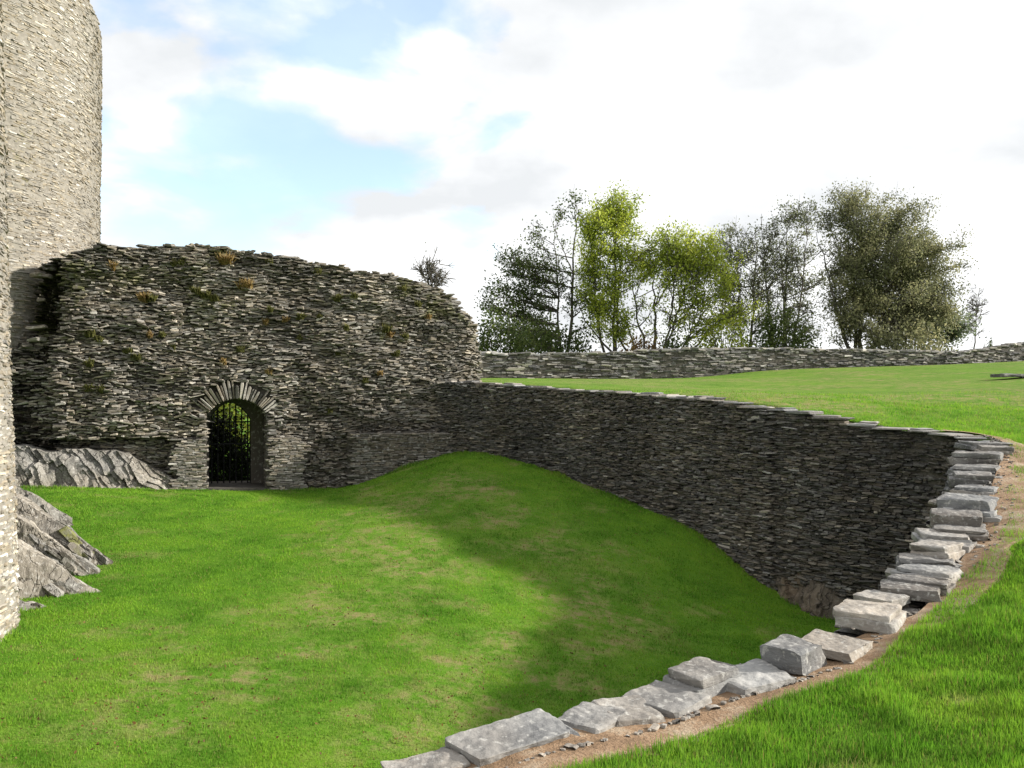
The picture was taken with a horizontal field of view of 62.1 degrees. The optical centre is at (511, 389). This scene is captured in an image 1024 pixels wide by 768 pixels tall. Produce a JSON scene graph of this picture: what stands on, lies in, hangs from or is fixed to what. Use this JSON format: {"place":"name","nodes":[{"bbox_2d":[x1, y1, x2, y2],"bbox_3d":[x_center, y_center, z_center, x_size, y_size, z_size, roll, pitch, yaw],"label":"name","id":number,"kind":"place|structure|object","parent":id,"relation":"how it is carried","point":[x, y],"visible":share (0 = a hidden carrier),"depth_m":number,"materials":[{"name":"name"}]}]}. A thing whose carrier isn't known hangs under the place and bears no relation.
{"place":"outdoors","nodes":[
{"label":"outdoors","id":0,"kind":"place"},
{"bbox_2d":[209,406,249,480],"bbox_3d":[-8.175,1.457,22.771,3.699,2.512,1.392,0,0,0],"label":"gate","id":1,"kind":"object","parent":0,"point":[220,457],"visible":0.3,"depth_m":22.61,"materials":[{"name":"black metal"}]},
{"bbox_2d":[212,403,249,446],"bbox_3d":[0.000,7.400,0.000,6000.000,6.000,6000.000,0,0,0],"label":"ground","id":2,"kind":"structure","parent":0,"point":[238,424],"depth_m":148.72,"materials":[{"name":"green plant"}]},
{"bbox_2d":[0,0,19,640],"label":"round tower","id":3,"kind":"structure","parent":2,"relation":"on","point":[9,594],"depth_m":9.56,"materials":[{"name":"stone"}]},
{"bbox_2d":[1,0,102,442],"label":"round tower","id":4,"kind":"structure","parent":2,"relation":"on","point":[53,80],"depth_m":19.72,"materials":[{"name":"stone"}]},
{"bbox_2d":[1,471,795,766],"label":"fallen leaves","id":5,"kind":"object","parent":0,"point":[133,722],"visible":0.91,"depth_m":8.91,"materials":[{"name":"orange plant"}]},
{"bbox_2d":[0,450,839,767],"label":"lawn","id":6,"kind":"structure","parent":0,"point":[532,671],"depth_m":10.86,"materials":[{"name":"green plant"}]},
{"bbox_2d":[15,484,72,525],"bbox_3d":[-8.512,2.215,14.928,1.460,1.350,0.702,0,0,-28],"label":"rock outcrop","id":7,"kind":"object","parent":6,"relation":"on","point":[65,519],"visible":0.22,"depth_m":14.99,"materials":[{"name":"grey stone"}]},
{"bbox_2d":[15,493,112,610],"bbox_3d":[-6.696,2.456,11.844,2.009,1.819,3.640,0,0,-23],"label":"rock outcrop","id":8,"kind":"object","parent":6,"relation":"on","point":[53,556],"visible":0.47,"depth_m":12.13,"materials":[{"name":"grey stone"}]},
{"bbox_2d":[14,443,173,489],"bbox_3d":[-9.319,1.808,18.952,3.429,1.276,1.021,0,0,-20],"label":"rock outcrop","id":9,"kind":"object","parent":6,"relation":"on","point":[86,467],"visible":0.71,"depth_m":18.80,"materials":[{"name":"grey stone"}]},
{"bbox_2d":[210,403,249,457],"bbox_3d":[-9.172,0.522,24.425,5.676,3.380,3.334,0,0,0],"label":"bush","id":10,"kind":"object","parent":6,"relation":"on","point":[233,408],"visible":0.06,"depth_m":24.05,"materials":[{"name":"green plant"}]},
{"bbox_2d":[10,242,483,490],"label":"curtain wall","id":11,"kind":"structure","parent":6,"relation":"on","point":[158,404],"depth_m":20.18,"materials":[{"name":"stone"}]},
{"bbox_2d":[82,357,94,367],"bbox_3d":[-9.418,-0.621,18.900,0.279,0.270,0.230,0,0,0],"label":"grass tuft","id":12,"kind":"object","parent":11,"relation":"on","point":[90,362],"visible":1,"depth_m":18.93,"materials":[{"name":"green plant"}]},
{"bbox_2d":[82,383,96,391],"bbox_3d":[-9.391,-0.062,18.927,0.298,0.219,0.207,0,0,0],"label":"grass tuft","id":13,"kind":"object","parent":11,"relation":"on","point":[85,386],"visible":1,"depth_m":18.92,"materials":[{"name":"green plant"}]},
{"bbox_2d":[84,329,95,337],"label":"grass tuft","id":14,"kind":"object","parent":11,"relation":"on","point":[90,333],"visible":1,"depth_m":18.99,"materials":[{"name":"green plant"}]},
{"bbox_2d":[94,334,104,341],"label":"grass tuft","id":15,"kind":"object","parent":11,"relation":"on","point":[100,338],"visible":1,"depth_m":19.06,"materials":[{"name":"green plant"}]},
{"bbox_2d":[95,384,105,393],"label":"grass tuft","id":16,"kind":"object","parent":11,"relation":"on","point":[100,389],"visible":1,"depth_m":18.94,"materials":[{"name":"green plant"}]},
{"bbox_2d":[108,259,118,270],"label":"grass tuft","id":17,"kind":"object","parent":11,"relation":"on","point":[112,266],"visible":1,"depth_m":19.20,"materials":[{"name":"plant"}]},
{"bbox_2d":[122,347,133,353],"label":"grass tuft","id":18,"kind":"object","parent":11,"relation":"on","point":[127,350],"visible":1,"depth_m":19.16,"materials":[{"name":"green plant"}]},
{"bbox_2d":[130,353,140,359],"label":"grass tuft","id":19,"kind":"object","parent":11,"relation":"on","point":[134,356],"visible":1,"depth_m":19.21,"materials":[{"name":"green plant"}]},
{"bbox_2d":[136,290,149,302],"bbox_3d":[-8.398,-2.151,19.415,0.405,0.322,0.335,0,0,0],"label":"grass tuft","id":20,"kind":"object","parent":11,"relation":"on","point":[142,297],"visible":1,"depth_m":19.43,"materials":[{"name":"plant"}]},
{"bbox_2d":[146,330,153,338],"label":"grass tuft","id":21,"kind":"object","parent":11,"relation":"on","point":[149,335],"visible":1,"depth_m":19.40,"materials":[{"name":"plant"}]},
{"bbox_2d":[146,292,157,302],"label":"grass tuft","id":22,"kind":"object","parent":11,"relation":"on","point":[152,298],"visible":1,"depth_m":19.50,"materials":[{"name":"green plant"}]},
{"bbox_2d":[158,331,166,337],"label":"grass tuft","id":23,"kind":"object","parent":11,"relation":"on","point":[161,334],"visible":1,"depth_m":19.51,"materials":[{"name":"green plant"}]},
{"bbox_2d":[170,258,176,266],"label":"grass tuft","id":24,"kind":"object","parent":11,"relation":"on","point":[173,263],"visible":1,"depth_m":19.69,"materials":[{"name":"green plant"}]},
{"bbox_2d":[175,258,184,264],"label":"grass tuft","id":25,"kind":"object","parent":11,"relation":"on","point":[179,262],"visible":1,"depth_m":19.70,"materials":[{"name":"green plant"}]},
{"bbox_2d":[189,286,200,294],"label":"grass tuft","id":26,"kind":"object","parent":11,"relation":"on","point":[196,290],"visible":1,"depth_m":19.77,"materials":[{"name":"green plant"}]},
{"bbox_2d":[198,289,211,298],"bbox_3d":[-7.162,-2.264,19.880,0.361,0.260,0.289,0,0,0],"label":"grass tuft","id":27,"kind":"object","parent":11,"relation":"on","point":[203,295],"visible":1,"depth_m":19.88,"materials":[{"name":"green plant"}]},
{"bbox_2d":[208,293,219,301],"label":"grass tuft","id":28,"kind":"object","parent":11,"relation":"on","point":[214,298],"visible":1,"depth_m":19.95,"materials":[{"name":"green plant"}]},
{"bbox_2d":[219,358,226,364],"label":"grass tuft","id":29,"kind":"object","parent":11,"relation":"on","point":[223,361],"visible":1,"depth_m":19.88,"materials":[{"name":"plant"}]},
{"bbox_2d":[213,251,235,264],"bbox_3d":[-6.712,-3.136,19.959,0.556,0.377,0.458,0,0,0],"label":"grass tuft","id":30,"kind":"object","parent":11,"relation":"on","point":[224,260],"visible":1,"depth_m":20.01,"materials":[{"name":"plant"}]},
{"bbox_2d":[207,398,263,482],"bbox_3d":[-6.988,1.383,21.424,1.380,2.334,0.370,0,0,-20],"label":"inner doorway","id":31,"kind":"structure","parent":11,"relation":"in","point":[254,412],"depth_m":21.41,"materials":[{"name":"stone"}]},
{"bbox_2d":[235,345,244,351],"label":"grass tuft","id":32,"kind":"object","parent":11,"relation":"on","point":[239,348],"visible":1,"depth_m":20.03,"materials":[{"name":"green plant"}]},
{"bbox_2d":[233,276,254,288],"bbox_3d":[-6.299,-2.532,20.047,0.508,0.306,0.424,0,0,0],"label":"grass tuft","id":33,"kind":"object","parent":11,"relation":"on","point":[246,284],"visible":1,"depth_m":20.05,"materials":[{"name":"plant"}]},
{"bbox_2d":[262,318,269,325],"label":"grass tuft","id":34,"kind":"object","parent":11,"relation":"on","point":[265,321],"visible":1,"depth_m":20.27,"materials":[{"name":"plant"}]},
{"bbox_2d":[264,369,273,374],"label":"grass tuft","id":35,"kind":"object","parent":11,"relation":"on","point":[267,371],"visible":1,"depth_m":20.15,"materials":[{"name":"plant"}]},
{"bbox_2d":[267,305,273,312],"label":"grass tuft","id":36,"kind":"object","parent":11,"relation":"on","point":[269,309],"visible":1,"depth_m":20.18,"materials":[{"name":"green plant"}]},
{"bbox_2d":[281,315,290,321],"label":"grass tuft","id":37,"kind":"object","parent":11,"relation":"on","point":[285,319],"visible":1,"depth_m":20.40,"materials":[{"name":"plant"}]},
{"bbox_2d":[295,313,306,319],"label":"grass tuft","id":38,"kind":"object","parent":11,"relation":"on","point":[299,316],"visible":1,"depth_m":20.47,"materials":[{"name":"green plant"}]},
{"bbox_2d":[313,268,321,274],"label":"grass tuft","id":39,"kind":"object","parent":11,"relation":"on","point":[319,270],"visible":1,"depth_m":20.71,"materials":[{"name":"green plant"}]},
{"bbox_2d":[325,406,333,413],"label":"grass tuft","id":40,"kind":"object","parent":11,"relation":"on","point":[329,410],"visible":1,"depth_m":20.79,"materials":[{"name":"green plant"}]},
{"bbox_2d":[332,293,344,301],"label":"grass tuft","id":41,"kind":"object","parent":11,"relation":"on","point":[337,298],"visible":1,"depth_m":20.77,"materials":[{"name":"green plant"}]},
{"bbox_2d":[342,322,349,330],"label":"grass tuft","id":42,"kind":"object","parent":11,"relation":"on","point":[345,327],"visible":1,"depth_m":20.76,"materials":[{"name":"green plant"}]},
{"bbox_2d":[350,292,357,298],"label":"grass tuft","id":43,"kind":"object","parent":11,"relation":"on","point":[353,295],"visible":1,"depth_m":20.82,"materials":[{"name":"green plant"}]},
{"bbox_2d":[362,377,368,383],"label":"grass tuft","id":44,"kind":"object","parent":11,"relation":"on","point":[364,381],"visible":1,"depth_m":20.87,"materials":[{"name":"green plant"}]},
{"bbox_2d":[380,323,392,333],"bbox_3d":[-3.110,-1.545,21.163,0.370,0.299,0.353,0,0,0],"label":"grass tuft","id":45,"kind":"object","parent":11,"relation":"on","point":[387,328],"visible":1,"depth_m":21.18,"materials":[{"name":"green plant"}]},
{"bbox_2d":[386,331,394,337],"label":"grass tuft","id":46,"kind":"object","parent":11,"relation":"on","point":[390,334],"visible":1,"depth_m":21.27,"materials":[{"name":"plant"}]},
{"bbox_2d":[391,350,400,356],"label":"grass tuft","id":47,"kind":"object","parent":11,"relation":"on","point":[396,353],"visible":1,"depth_m":21.18,"materials":[{"name":"green plant"}]},
{"bbox_2d":[397,285,407,290],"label":"grass tuft","id":48,"kind":"object","parent":11,"relation":"on","point":[402,288],"visible":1,"depth_m":21.36,"materials":[{"name":"green plant"}]},
{"bbox_2d":[400,332,408,338],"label":"grass tuft","id":49,"kind":"object","parent":11,"relation":"on","point":[405,335],"visible":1,"depth_m":21.41,"materials":[{"name":"green plant"}]},
{"bbox_2d":[411,299,422,306],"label":"grass tuft","id":50,"kind":"object","parent":11,"relation":"on","point":[416,303],"visible":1,"depth_m":21.50,"materials":[{"name":"green plant"}]},
{"bbox_2d":[768,573,844,619],"bbox_3d":[5.072,3.499,14.263,1.118,0.815,1.793,0,0,-40],"label":"rock outcrop","id":51,"kind":"object","parent":6,"relation":"on","point":[815,598],"visible":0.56,"depth_m":14.02,"materials":[{"name":"stone"}]},
{"bbox_2d":[90,0,1023,354],"label":"sky","id":52,"kind":"structure","parent":0,"point":[357,134],"materials":[{"name":"white"}]},
{"bbox_2d":[466,430,1023,767],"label":"path","id":53,"kind":"structure","parent":0,"point":[706,719],"depth_m":4.99,"materials":[{"name":"brown soil"}]},
{"bbox_2d":[480,361,1023,767],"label":"lawn","id":54,"kind":"structure","parent":0,"point":[946,380],"depth_m":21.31,"materials":[{"name":"green plant"}]},
{"bbox_2d":[410,242,455,287],"bbox_3d":[-2.796,-2.323,29.915,1.746,5.657,1.693,0,0,-20],"label":"bare tree","id":55,"kind":"object","parent":54,"relation":"on","point":[434,279],"visible":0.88,"depth_m":29.83,"materials":[{"name":"grey plant"}]},
{"bbox_2d":[474,295,537,352],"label":"bush","id":56,"kind":"object","parent":54,"relation":"on","point":[486,345],"visible":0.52,"depth_m":45.78,"materials":[{"name":"green plant"}]},
{"bbox_2d":[507,307,570,353],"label":"bush","id":57,"kind":"object","parent":54,"relation":"on","point":[549,343],"visible":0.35,"depth_m":47.19,"materials":[{"name":"green plant"}]},
{"bbox_2d":[474,184,607,351],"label":"broadleaf tree","id":58,"kind":"object","parent":54,"relation":"on","point":[528,296],"visible":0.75,"depth_m":49.83,"materials":[{"name":"green plant"}]},
{"bbox_2d":[554,317,602,352],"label":"bush","id":59,"kind":"object","parent":54,"relation":"on","point":[575,340],"visible":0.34,"depth_m":47.75,"materials":[{"name":"green plant"}]},
{"bbox_2d":[570,179,663,352],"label":"broadleaf tree","id":60,"kind":"object","parent":54,"relation":"on","point":[600,304],"visible":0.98,"depth_m":48.59,"materials":[{"name":"green plant"}]},
{"bbox_2d":[614,330,664,351],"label":"bush","id":61,"kind":"object","parent":54,"relation":"on","point":[639,344],"visible":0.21,"depth_m":46.33,"materials":[{"name":"green plant"}]},
{"bbox_2d":[651,324,695,350],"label":"bush","id":62,"kind":"object","parent":54,"relation":"on","point":[671,345],"visible":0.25,"depth_m":47.34,"materials":[{"name":"green plant"}]},
{"bbox_2d":[579,215,769,350],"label":"broadleaf tree","id":63,"kind":"object","parent":54,"relation":"on","point":[680,262],"visible":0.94,"depth_m":48.95,"materials":[{"name":"green plant"}]},
{"bbox_2d":[380,381,1013,767],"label":"retaining wall","id":64,"kind":"structure","parent":54,"relation":"on","point":[881,529],"depth_m":14.01,"materials":[{"name":"stone"}]},
{"bbox_2d":[684,304,758,347],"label":"bush","id":65,"kind":"object","parent":54,"relation":"on","point":[713,338],"visible":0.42,"depth_m":48.02,"materials":[{"name":"green plant"}]},
{"bbox_2d":[706,216,790,346],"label":"bare tree","id":66,"kind":"object","parent":54,"relation":"on","point":[751,253],"visible":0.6,"depth_m":50.62,"materials":[{"name":"plant"}]},
{"bbox_2d":[478,342,1023,378],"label":"boundary wall","id":67,"kind":"structure","parent":54,"relation":"on","point":[689,362],"depth_m":38.56,"materials":[{"name":"stone"}]},
{"bbox_2d":[743,298,821,348],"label":"bush","id":68,"kind":"object","parent":54,"relation":"on","point":[771,341],"visible":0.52,"depth_m":47.13,"materials":[{"name":"green plant"}]},
{"bbox_2d":[742,195,830,346],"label":"bare tree","id":69,"kind":"object","parent":54,"relation":"on","point":[797,260],"visible":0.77,"depth_m":51.17,"materials":[{"name":"plant"}]},
{"bbox_2d":[809,176,978,348],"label":"broadleaf tree","id":70,"kind":"object","parent":54,"relation":"on","point":[906,271],"visible":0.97,"depth_m":47.26,"materials":[{"name":"green plant"}]},
{"bbox_2d":[854,309,962,350],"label":"bush","id":71,"kind":"object","parent":54,"relation":"on","point":[895,341],"visible":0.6,"depth_m":45.58,"materials":[{"name":"green plant"}]},
{"bbox_2d":[910,293,986,350],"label":"broadleaf tree","id":72,"kind":"object","parent":54,"relation":"on","point":[959,333],"visible":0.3,"depth_m":51.33,"materials":[{"name":"green plant"}]},
{"bbox_2d":[964,285,991,348],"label":"sapling","id":73,"kind":"object","parent":54,"relation":"on","point":[972,302],"visible":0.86,"depth_m":52.85,"materials":[{"name":"green plant"}]},
{"bbox_2d":[981,338,992,346],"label":"bush","id":74,"kind":"object","parent":54,"relation":"on","point":[991,344],"visible":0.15,"depth_m":50.05,"materials":[{"name":"grey plant"}]},
{"bbox_2d":[990,373,1023,376],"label":"stone kerb","id":75,"kind":"structure","parent":54,"relation":"on","point":[1006,375],"depth_m":24.42,"materials":[{"name":"stone"}]},
{"bbox_2d":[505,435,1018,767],"bbox_3d":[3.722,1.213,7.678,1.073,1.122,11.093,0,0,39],"label":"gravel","id":76,"kind":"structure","parent":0,"point":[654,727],"depth_m":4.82,"materials":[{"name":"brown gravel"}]}
]}

